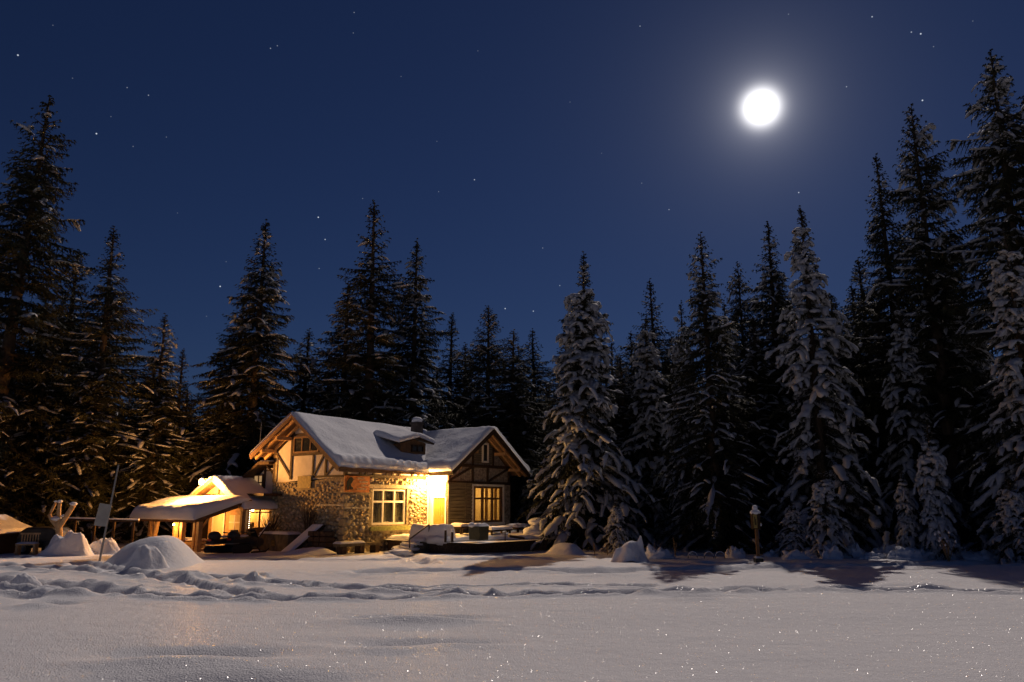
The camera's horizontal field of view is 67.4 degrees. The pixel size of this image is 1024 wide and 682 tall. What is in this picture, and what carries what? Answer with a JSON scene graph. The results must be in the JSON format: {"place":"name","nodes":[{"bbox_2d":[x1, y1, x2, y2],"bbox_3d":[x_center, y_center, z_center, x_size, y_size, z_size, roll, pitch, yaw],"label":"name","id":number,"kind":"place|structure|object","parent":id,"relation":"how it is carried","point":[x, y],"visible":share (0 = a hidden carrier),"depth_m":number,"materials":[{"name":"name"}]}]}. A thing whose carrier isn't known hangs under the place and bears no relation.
{"place":"outdoors","nodes":[
{"label":"outdoors","id":0,"kind":"place"},
{"bbox_2d":[0,543,1023,681],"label":"snow field","id":1,"kind":"structure","parent":0,"point":[519,616],"depth_m":12.28,"materials":[{"name":"snow"}]},
{"bbox_2d":[0,366,25,516],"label":"spruce tree","id":2,"kind":"object","parent":1,"relation":"on","point":[2,403],"visible":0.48,"depth_m":31.60,"materials":[{"name":"green plant"}]},
{"bbox_2d":[0,514,31,553],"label":"snowy shed","id":3,"kind":"structure","parent":1,"relation":"on","point":[11,528],"depth_m":28.05,"materials":[{"name":"white"}]},
{"bbox_2d":[9,573,41,585],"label":"snow heap","id":4,"kind":"object","parent":1,"relation":"on","point":[23,578],"visible":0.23,"depth_m":16.94,"materials":[{"name":"white"}]},
{"bbox_2d":[15,533,40,554],"bbox_3d":[-17.346,7.328,27.499,0.680,0.880,0.440,2,-12,-11],"label":"slatted bench","id":5,"kind":"object","parent":1,"relation":"on","point":[35,544],"visible":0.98,"depth_m":27.51,"materials":[{"name":"brown"}]},
{"bbox_2d":[0,297,74,399],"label":"spruce tree","id":6,"kind":"object","parent":1,"relation":"on","point":[25,342],"visible":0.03,"depth_m":55.26,"materials":[{"name":"green plant"}]},
{"bbox_2d":[16,585,61,599],"bbox_3d":[-9.656,5.198,15.964,1.271,0.249,1.017,0,-12,0],"label":"snow heap","id":7,"kind":"object","parent":1,"relation":"on","point":[40,591],"visible":0.45,"depth_m":15.72,"materials":[{"name":"white"}]},
{"bbox_2d":[0,321,88,526],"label":"spruce tree","id":8,"kind":"object","parent":1,"relation":"on","point":[33,438],"visible":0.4,"depth_m":35.42,"materials":[{"name":"green plant"}]},
{"bbox_2d":[17,526,71,553],"bbox_3d":[-17.171,7.348,28.270,1.557,0.996,1.145,0,-12,0],"label":"covered trailer","id":9,"kind":"object","parent":1,"relation":"on","point":[47,534],"visible":0.57,"depth_m":27.80,"materials":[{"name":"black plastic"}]},
{"bbox_2d":[1,249,115,541],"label":"spruce tree","id":10,"kind":"object","parent":1,"relation":"on","point":[71,310],"visible":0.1,"depth_m":39.88,"materials":[{"name":"green plant"}]},
{"bbox_2d":[0,95,118,544],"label":"spruce tree","id":11,"kind":"object","parent":1,"relation":"on","point":[38,222],"visible":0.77,"depth_m":36.17,"materials":[{"name":"green plant"}]},
{"bbox_2d":[37,530,94,555],"bbox_3d":[-15.865,7.285,27.596,2.074,0.956,1.659,0,-12,0],"label":"snow heap","id":12,"kind":"object","parent":1,"relation":"on","point":[70,543],"visible":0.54,"depth_m":27.24,"materials":[{"name":"white"}]},
{"bbox_2d":[48,500,76,536],"bbox_3d":[-16.352,6.597,27.839,1.024,1.639,0.332,0,-12,0],"label":"log sculpture","id":13,"kind":"object","parent":12,"relation":"on","point":[58,521],"visible":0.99,"depth_m":27.83,"materials":[{"name":"brown"}]},
{"bbox_2d":[30,343,119,543],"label":"spruce tree","id":14,"kind":"object","parent":1,"relation":"on","point":[84,448],"visible":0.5,"depth_m":35.78,"materials":[{"name":"green plant"}]},
{"bbox_2d":[4,226,190,543],"bbox_3d":[-21.111,2.760,37.074,12.134,17.483,8.412,7,-14,-32],"label":"spruce tree","id":15,"kind":"object","parent":1,"relation":"on","point":[110,304],"visible":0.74,"depth_m":36.70,"materials":[{"name":"green plant"}]},
{"bbox_2d":[67,517,138,542],"bbox_3d":[-16.083,7.617,30.116,2.831,1.395,0.160,0,-12,0],"label":"rail fence","id":16,"kind":"object","parent":1,"relation":"on","point":[113,520],"visible":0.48,"depth_m":30.16,"materials":[{"name":"brown"}]},
{"bbox_2d":[89,538,119,553],"bbox_3d":[-15.084,7.599,28.365,1.484,0.640,1.187,0,-12,0],"label":"snow heap","id":17,"kind":"object","parent":1,"relation":"on","point":[111,546],"visible":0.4,"depth_m":28.17,"materials":[{"name":"white"}]},
{"bbox_2d":[94,465,118,560],"bbox_3d":[-12.817,5.478,24.177,0.581,3.135,0.095,0,-12,0],"label":"leaning signpost","id":18,"kind":"object","parent":1,"relation":"on","point":[102,515],"visible":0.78,"depth_m":24.13,"materials":[{"name":"grey metal"}]},
{"bbox_2d":[75,297,163,428],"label":"spruce tree","id":19,"kind":"object","parent":1,"relation":"on","point":[116,367],"visible":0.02,"depth_m":60.59,"materials":[{"name":"green plant"}]},
{"bbox_2d":[65,390,198,543],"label":"spruce tree","id":20,"kind":"object","parent":1,"relation":"on","point":[123,507],"visible":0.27,"depth_m":36.80,"materials":[{"name":"green plant"}]},
{"bbox_2d":[61,535,204,570],"bbox_3d":[-10.942,6.439,23.549,4.077,0.921,3.262,0,-12,0],"label":"snow heap","id":21,"kind":"object","parent":1,"relation":"on","point":[175,552],"visible":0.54,"depth_m":22.90,"materials":[{"name":"white"}]},
{"bbox_2d":[111,545,169,572],"bbox_3d":[-10.405,6.177,21.912,1.522,0.742,1.218,0,-12,0],"label":"snow heap","id":22,"kind":"object","parent":1,"relation":"on","point":[146,557],"visible":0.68,"depth_m":21.64,"materials":[{"name":"white"}]},
{"bbox_2d":[96,313,208,541],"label":"spruce tree","id":23,"kind":"object","parent":1,"relation":"on","point":[163,387],"visible":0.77,"depth_m":37.56,"materials":[{"name":"green plant"}]},
{"bbox_2d":[149,348,203,489],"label":"spruce tree","id":24,"kind":"object","parent":1,"relation":"on","point":[180,380],"visible":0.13,"depth_m":42.32,"materials":[{"name":"green plant"}]},
{"bbox_2d":[168,406,229,536],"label":"spruce tree","id":25,"kind":"object","parent":1,"relation":"on","point":[193,463],"visible":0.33,"depth_m":40.20,"materials":[{"name":"green plant"}]},
{"bbox_2d":[129,475,277,551],"bbox_3d":[-12.286,7.400,32.956,5.445,3.206,5.873,-9,-15,38],"label":"wooden hut","id":26,"kind":"object","parent":1,"relation":"on","point":[220,504],"visible":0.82,"depth_m":31.55,"materials":[{"name":"brown wood"}]},
{"bbox_2d":[210,512,225,545],"bbox_3d":[-12.374,7.946,32.338,0.940,1.670,0.060,-9,-15,38],"label":"door","id":27,"kind":"structure","parent":26,"relation":"in","point":[218,522],"depth_m":32.32,"materials":[{"name":"paint"}]},
{"bbox_2d":[175,390,250,494],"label":"spruce tree","id":28,"kind":"object","parent":1,"relation":"on","point":[229,425],"visible":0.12,"depth_m":41.09,"materials":[{"name":"green plant"}]},
{"bbox_2d":[172,403,272,536],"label":"spruce tree","id":29,"kind":"object","parent":1,"relation":"on","point":[235,432],"visible":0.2,"depth_m":39.96,"materials":[{"name":"green plant"}]},
{"bbox_2d":[169,301,282,483],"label":"spruce tree","id":30,"kind":"object","parent":1,"relation":"on","point":[232,361],"visible":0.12,"depth_m":44.15,"materials":[{"name":"green plant"}]},
{"bbox_2d":[203,530,252,553],"bbox_3d":[-10.610,7.492,28.629,0.818,0.864,2.061,-4,-13,20],"label":"snowmobile","id":31,"kind":"object","parent":1,"relation":"on","point":[215,539],"visible":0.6,"depth_m":27.91,"materials":[{"name":"black plastic"}]},
{"bbox_2d":[172,219,316,525],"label":"spruce tree","id":32,"kind":"object","parent":1,"relation":"on","point":[257,367],"visible":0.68,"depth_m":41.00,"materials":[{"name":"green plant"}]},
{"bbox_2d":[223,529,268,552],"bbox_3d":[-10.105,7.589,29.090,0.818,0.864,2.061,-4,-12,17],"label":"snowmobile","id":33,"kind":"object","parent":1,"relation":"on","point":[251,539],"visible":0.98,"depth_m":28.81,"materials":[{"name":"black plastic"}]},
{"bbox_2d":[259,531,300,550],"bbox_3d":[-9.303,8.036,30.736,1.950,0.831,0.660,-9,-15,38],"label":"stone trough","id":34,"kind":"object","parent":1,"relation":"on","point":[277,540],"visible":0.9,"depth_m":30.38,"materials":[{"name":"brown"}]},
{"bbox_2d":[270,328,331,424],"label":"spruce tree","id":35,"kind":"object","parent":1,"relation":"on","point":[308,390],"visible":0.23,"depth_m":45.05,"materials":[{"name":"green plant"}]},
{"bbox_2d":[281,524,324,551],"bbox_3d":[-8.086,7.667,29.647,1.800,1.175,0.473,-1,-12,2],"label":"leaning plank","id":36,"kind":"object","parent":1,"relation":"on","point":[299,541],"visible":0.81,"depth_m":29.55,"materials":[{"name":"white"}]},
{"bbox_2d":[281,547,336,554],"bbox_3d":[-7.449,7.816,28.518,2.556,0.313,2.044,0,-12,0],"label":"snow heap","id":37,"kind":"object","parent":1,"relation":"on","point":[314,551],"visible":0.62,"depth_m":28.07,"materials":[{"name":"white"}]},
{"bbox_2d":[300,499,318,542],"bbox_3d":[-7.954,7.018,30.055,0.742,1.753,0.725,0,-12,0],"label":"bare shrub","id":38,"kind":"object","parent":1,"relation":"on","point":[306,520],"visible":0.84,"depth_m":30.04,"materials":[{"name":"brown plant"}]},
{"bbox_2d":[307,531,334,551],"bbox_3d":[-7.278,7.651,29.273,1.100,0.780,0.500,-9,-15,38],"label":"block stack","id":39,"kind":"object","parent":1,"relation":"on","point":[320,539],"visible":0.78,"depth_m":29.05,"materials":[{"name":"brick"}]},
{"bbox_2d":[295,281,383,422],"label":"spruce tree","id":40,"kind":"object","parent":1,"relation":"on","point":[334,339],"visible":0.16,"depth_m":45.14,"materials":[{"name":"green plant"}]},
{"bbox_2d":[333,540,381,553],"bbox_3d":[-5.811,7.793,28.911,0.460,0.554,2.020,-9,-15,38],"label":"stone bench","id":41,"kind":"object","parent":1,"relation":"on","point":[342,546],"visible":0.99,"depth_m":28.79,"materials":[{"name":"stone"}]},
{"bbox_2d":[307,200,439,430],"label":"spruce tree","id":42,"kind":"object","parent":1,"relation":"on","point":[364,408],"visible":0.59,"depth_m":42.29,"materials":[{"name":"green plant"}]},
{"bbox_2d":[242,412,531,552],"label":"stone house","id":43,"kind":"structure","parent":1,"relation":"on","point":[469,471],"depth_m":31.95,"materials":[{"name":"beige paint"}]},
{"bbox_2d":[297,476,311,487],"bbox_3d":[-8.379,5.692,30.981,0.860,0.480,0.030,-9,-15,38],"label":"notice board","id":44,"kind":"object","parent":43,"relation":"attached to","point":[304,482],"visible":1,"depth_m":30.96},
{"bbox_2d":[293,436,319,453],"bbox_3d":[-8.395,4.227,31.399,1.660,0.680,0.100,-9,-15,38],"label":"window","id":45,"kind":"structure","parent":43,"relation":"in","point":[302,444],"depth_m":31.50,"materials":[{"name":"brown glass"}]},
{"bbox_2d":[343,476,369,491],"bbox_3d":[-6.020,5.563,29.839,0.075,0.620,1.240,-9,-15,38],"label":"wooden sign","id":46,"kind":"object","parent":43,"relation":"attached to","point":[356,483],"visible":1,"depth_m":29.80,"materials":[{"name":"brown wood"}]},
{"bbox_2d":[369,484,412,530],"bbox_3d":[-5.041,6.761,31.207,0.470,1.800,2.380,-9,-15,38],"label":"window","id":47,"kind":"structure","parent":43,"relation":"in","point":[388,505],"depth_m":31.28,"materials":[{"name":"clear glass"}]},
{"bbox_2d":[432,496,446,523],"bbox_3d":[-3.060,7.388,32.361,0.820,1.670,0.142,-9,-15,38],"label":"door","id":48,"kind":"structure","parent":43,"relation":"in","point":[438,502],"depth_m":32.43,"materials":[{"name":"wood"}]},
{"bbox_2d":[471,484,504,524],"bbox_3d":[-1.134,7.283,34.187,0.325,1.770,2.200,-9,-15,38],"label":"window","id":49,"kind":"structure","parent":43,"relation":"in","point":[493,487],"depth_m":34.36,"materials":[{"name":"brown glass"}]},
{"bbox_2d":[383,536,427,555],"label":"stone steps","id":50,"kind":"structure","parent":1,"relation":"on","point":[418,544],"depth_m":28.68,"materials":[{"name":"white"}]},
{"bbox_2d":[374,238,475,429],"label":"spruce tree","id":51,"kind":"object","parent":1,"relation":"on","point":[423,360],"visible":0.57,"depth_m":44.45,"materials":[{"name":"green plant"}]},
{"bbox_2d":[425,312,474,430],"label":"spruce tree","id":52,"kind":"object","parent":1,"relation":"on","point":[446,382],"visible":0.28,"depth_m":49.45,"materials":[{"name":"green plant"}]},
{"bbox_2d":[440,342,484,427],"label":"spruce tree","id":53,"kind":"object","parent":1,"relation":"on","point":[465,349],"visible":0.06,"depth_m":50.23,"materials":[{"name":"green plant"}]},
{"bbox_2d":[383,529,596,553],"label":"terrace","id":54,"kind":"structure","parent":1,"relation":"on","point":[493,543],"depth_m":29.78,"materials":[{"name":"brick"}]},
{"bbox_2d":[409,523,455,544],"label":"snow bank","id":55,"kind":"structure","parent":54,"relation":"on","point":[434,534],"depth_m":29.02,"materials":[{"name":"snow"}]},
{"bbox_2d":[468,518,488,539],"bbox_3d":[-1.308,7.006,28.703,0.560,0.828,0.908,-9,-15,38],"label":"planter tub","id":56,"kind":"object","parent":54,"relation":"on","point":[478,531],"visible":1,"depth_m":28.55,"materials":[{"name":"white"}]},
{"bbox_2d":[523,517,546,534],"bbox_3d":[1.019,7.700,31.722,0.983,0.796,1.303,-9,-15,38],"label":"covered barrel","id":57,"kind":"object","parent":54,"relation":"on","point":[533,528],"visible":0.56,"depth_m":31.42,"materials":[{"name":"white"}]},
{"bbox_2d":[442,305,540,511],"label":"broad spruce","id":58,"kind":"object","parent":1,"relation":"on","point":[487,362],"visible":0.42,"depth_m":43.22,"materials":[{"name":"green plant"}]},
{"bbox_2d":[471,329,559,529],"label":"spruce tree","id":59,"kind":"object","parent":1,"relation":"on","point":[512,416],"visible":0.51,"depth_m":41.09,"materials":[{"name":"green plant"}]},
{"bbox_2d":[514,478,538,529],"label":"young spruce","id":60,"kind":"object","parent":1,"relation":"on","point":[525,493],"visible":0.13,"depth_m":38.92,"materials":[{"name":"green"}]},
{"bbox_2d":[514,328,566,529],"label":"spruce tree","id":61,"kind":"object","parent":1,"relation":"on","point":[534,363],"visible":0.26,"depth_m":46.06,"materials":[{"name":"green plant"}]},
{"bbox_2d":[545,543,586,554],"bbox_3d":[2.010,7.734,28.483,2.020,0.498,1.818,0,-12,0],"label":"snow heap","id":62,"kind":"object","parent":1,"relation":"on","point":[565,549],"visible":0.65,"depth_m":28.04,"materials":[{"name":"white"}]},
{"bbox_2d":[510,332,632,542],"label":"spruce tree","id":63,"kind":"object","parent":1,"relation":"on","point":[558,423],"visible":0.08,"depth_m":37.50,"materials":[{"name":"green plant"}]},
{"bbox_2d":[517,251,662,550],"bbox_3d":[2.333,3.613,32.667,7.772,15.946,6.397,6,-13,-25],"label":"snowy spruce","id":64,"kind":"object","parent":1,"relation":"on","point":[591,455],"visible":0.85,"depth_m":32.21,"materials":[{"name":"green plant"}]},
{"bbox_2d":[598,499,629,553],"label":"young spruce","id":65,"kind":"object","parent":1,"relation":"on","point":[617,532],"visible":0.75,"depth_m":29.00,"materials":[{"name":"grey"}]},
{"bbox_2d":[594,341,665,540],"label":"spruce tree","id":66,"kind":"object","parent":1,"relation":"on","point":[615,376],"visible":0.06,"depth_m":38.89,"materials":[{"name":"green plant"}]},
{"bbox_2d":[611,536,649,562],"bbox_3d":[3.753,6.609,24.317,1.590,0.890,0.874,0,-12,0],"label":"snow heap","id":67,"kind":"object","parent":1,"relation":"on","point":[634,551],"visible":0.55,"depth_m":24.14,"materials":[{"name":"white"}]},
{"bbox_2d":[597,353,682,542],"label":"spruce tree","id":68,"kind":"object","parent":1,"relation":"on","point":[623,415],"visible":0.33,"depth_m":37.35,"materials":[{"name":"green plant"}]},
{"bbox_2d":[612,316,676,544],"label":"snowy spruce","id":69,"kind":"object","parent":1,"relation":"on","point":[649,422],"visible":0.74,"depth_m":36.42,"materials":[{"name":"green"}]},
{"bbox_2d":[645,543,674,558],"bbox_3d":[4.936,7.323,25.898,1.128,1.017,0.960,2,-12,-11],"label":"buried shrub","id":70,"kind":"object","parent":1,"relation":"on","point":[651,552],"visible":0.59,"depth_m":25.63,"materials":[{"name":"white plant"}]},
{"bbox_2d":[615,278,711,536],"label":"spruce tree","id":71,"kind":"object","parent":1,"relation":"on","point":[664,370],"visible":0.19,"depth_m":40.94,"materials":[{"name":"green plant"}]},
{"bbox_2d":[653,300,732,549],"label":"snowy spruce","id":72,"kind":"object","parent":1,"relation":"on","point":[670,430],"visible":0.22,"depth_m":33.50,"materials":[{"name":"green plant"}]},
{"bbox_2d":[645,232,783,554],"bbox_3d":[8.061,2.774,32.058,5.728,15.232,7.402,3,-12,-14],"label":"spruce tree","id":73,"kind":"object","parent":1,"relation":"on","point":[717,520],"visible":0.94,"depth_m":31.13,"materials":[{"name":"green plant"}]},
{"bbox_2d":[661,353,806,545],"bbox_3d":[11.105,5.692,37.525,7.317,11.815,6.650,-9,-15,35],"label":"spruce tree","id":74,"kind":"object","parent":1,"relation":"on","point":[761,536],"visible":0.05,"depth_m":36.17,"materials":[{"name":"green plant"}]},
{"bbox_2d":[725,546,745,557],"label":"buried shrub","id":75,"kind":"object","parent":1,"relation":"on","point":[732,552],"visible":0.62,"depth_m":26.21,"materials":[{"name":"white plant"}]},
{"bbox_2d":[705,300,775,541],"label":"snowy spruce","id":76,"kind":"object","parent":1,"relation":"on","point":[725,312],"visible":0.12,"depth_m":37.93,"materials":[{"name":"grey"}]},
{"bbox_2d":[724,261,761,421],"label":"pine tree","id":77,"kind":"object","parent":1,"relation":"on","point":[739,308],"visible":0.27,"depth_m":41.29,"materials":[{"name":"green plant"}]},
{"bbox_2d":[750,505,763,562],"bbox_3d":[7.715,6.123,24.208,0.352,1.856,0.302,0,-12,0],"label":"lantern post","id":78,"kind":"object","parent":1,"relation":"on","point":[756,524],"visible":0.99,"depth_m":24.18,"materials":[{"name":"brown"}]},
{"bbox_2d":[706,316,810,546],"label":"spruce tree","id":79,"kind":"object","parent":1,"relation":"on","point":[756,368],"visible":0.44,"depth_m":35.30,"materials":[{"name":"green plant"}]},
{"bbox_2d":[773,503,810,556],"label":"young spruce","id":80,"kind":"object","parent":1,"relation":"on","point":[792,536],"visible":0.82,"depth_m":26.82,"materials":[{"name":"grey"}]},
{"bbox_2d":[726,221,862,541],"bbox_3d":[13.033,3.188,37.102,6.794,18.733,7.467,-10,-16,40],"label":"spruce tree","id":81,"kind":"object","parent":1,"relation":"on","point":[774,275],"visible":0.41,"depth_m":37.38,"materials":[{"name":"green plant"}]},
{"bbox_2d":[780,548,810,559],"bbox_3d":[9.396,7.248,25.525,0.992,0.724,0.679,0,-12,0],"label":"buried shrub","id":82,"kind":"object","parent":1,"relation":"on","point":[795,554],"visible":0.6,"depth_m":25.35,"materials":[{"name":"white plant"}]},
{"bbox_2d":[806,467,854,558],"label":"young spruce","id":83,"kind":"object","parent":1,"relation":"on","point":[827,526],"visible":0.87,"depth_m":26.29,"materials":[{"name":"green plant"}]},
{"bbox_2d":[761,205,900,552],"bbox_3d":[11.943,2.195,30.200,5.881,16.156,5.656,-6,-14,29],"label":"snowy spruce","id":84,"kind":"object","parent":1,"relation":"on","point":[813,442],"visible":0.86,"depth_m":29.80,"materials":[{"name":"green plant"}]},
{"bbox_2d":[819,541,844,558],"bbox_3d":[10.678,7.267,25.495,0.899,1.175,0.701,0,-12,0],"label":"buried shrub","id":85,"kind":"object","parent":1,"relation":"on","point":[834,552],"visible":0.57,"depth_m":25.42,"materials":[{"name":"white plant"}]},
{"bbox_2d":[842,542,865,557],"bbox_3d":[11.718,7.385,26.263,0.966,1.025,0.765,-3,-12,14],"label":"buried shrub","id":86,"kind":"object","parent":1,"relation":"on","point":[855,549],"visible":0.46,"depth_m":26.17,"materials":[{"name":"white plant"}]},
{"bbox_2d":[825,301,891,540],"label":"snowy spruce","id":87,"kind":"object","parent":1,"relation":"on","point":[862,481],"visible":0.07,"depth_m":37.47,"materials":[{"name":"grey"}]},
{"bbox_2d":[840,257,895,529],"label":"spruce tree","id":88,"kind":"object","parent":1,"relation":"on","point":[857,268],"visible":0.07,"depth_m":41.44,"materials":[{"name":"green plant"}]},
{"bbox_2d":[822,283,917,540],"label":"spruce tree","id":89,"kind":"object","parent":1,"relation":"on","point":[853,362],"visible":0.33,"depth_m":36.96,"materials":[{"name":"green plant"}]},
{"bbox_2d":[857,551,886,559],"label":"buried shrub","id":90,"kind":"object","parent":1,"relation":"on","point":[874,555],"visible":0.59,"depth_m":25.36,"materials":[{"name":"white plant"}]},
{"bbox_2d":[872,542,895,555],"bbox_3d":[13.051,7.465,26.653,1.057,0.968,0.873,0,-12,0],"label":"buried shrub","id":91,"kind":"object","parent":1,"relation":"on","point":[885,548],"visible":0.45,"depth_m":26.59,"materials":[{"name":"white plant"}]},
{"bbox_2d":[893,465,920,548],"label":"young spruce","id":92,"kind":"object","parent":1,"relation":"on","point":[907,523],"visible":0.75,"depth_m":26.39,"materials":[{"name":"grey"}]},
{"bbox_2d":[886,546,928,560],"bbox_3d":[12.855,7.195,25.067,1.360,0.988,1.102,0,-12,0],"label":"buried shrub","id":93,"kind":"object","parent":1,"relation":"on","point":[903,553],"visible":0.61,"depth_m":24.96,"materials":[{"name":"white plant"}]},
{"bbox_2d":[840,153,997,549],"bbox_3d":[17.361,0.612,33.704,7.502,18.946,6.965,-8,-14,29],"label":"spruce tree","id":94,"kind":"object","parent":1,"relation":"on","point":[877,241],"visible":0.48,"depth_m":33.62,"materials":[{"name":"green plant"}]},
{"bbox_2d":[872,293,977,551],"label":"snowy spruce","id":95,"kind":"object","parent":1,"relation":"on","point":[905,361],"visible":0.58,"depth_m":31.19,"materials":[{"name":"green"}]},
{"bbox_2d":[865,103,1002,550],"bbox_3d":[17.456,-1.113,31.717,5.030,18.990,4.765,-9,-14,38],"label":"pine tree","id":96,"kind":"object","parent":1,"relation":"on","point":[959,382],"visible":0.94,"depth_m":31.59,"materials":[{"name":"green plant"}]},
{"bbox_2d":[913,419,961,559],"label":"young spruce","id":97,"kind":"object","parent":1,"relation":"on","point":[935,510],"visible":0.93,"depth_m":25.54,"materials":[{"name":"green plant"}]},
{"bbox_2d":[934,530,956,560],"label":"frosted sapling","id":98,"kind":"object","parent":1,"relation":"on","point":[943,546],"visible":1,"depth_m":24.13,"materials":[{"name":"white"}]},
{"bbox_2d":[917,48,1023,552],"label":"ragged spruce","id":99,"kind":"object","parent":1,"relation":"on","point":[1000,195],"visible":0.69,"depth_m":30.09,"materials":[{"name":"green plant"}]},
{"bbox_2d":[927,269,1020,532],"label":"spruce tree","id":100,"kind":"object","parent":1,"relation":"on","point":[965,487],"visible":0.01,"depth_m":35.46,"materials":[{"name":"green plant"}]},
{"bbox_2d":[962,549,1000,560],"bbox_3d":[15.189,7.079,24.763,1.260,0.698,0.890,0,-12,0],"label":"buried shrub","id":101,"kind":"object","parent":1,"relation":"on","point":[983,555],"visible":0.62,"depth_m":24.63,"materials":[{"name":"white plant"}]},
{"bbox_2d":[947,284,1017,544],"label":"snowy spruce","id":102,"kind":"object","parent":1,"relation":"on","point":[963,421],"visible":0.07,"depth_m":34.00,"materials":[{"name":"grey"}]},
{"bbox_2d":[957,230,1023,559],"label":"snowy spruce","id":103,"kind":"object","parent":1,"relation":"on","point":[1010,372],"visible":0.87,"depth_m":25.52,"materials":[{"name":"grey"}]},
{"bbox_2d":[980,95,1023,509],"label":"ragged spruce","id":104,"kind":"object","parent":1,"relation":"on","point":[1021,107],"visible":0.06,"depth_m":30.35,"materials":[{"name":"green"}]},
{"bbox_2d":[988,478,1023,563],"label":"young spruce","id":105,"kind":"object","parent":1,"relation":"on","point":[1009,538],"visible":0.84,"depth_m":23.82,"materials":[{"name":"grey"}]},
{"bbox_2d":[0,0,1023,428],"label":"sky","id":106,"kind":"structure","parent":0,"point":[514,140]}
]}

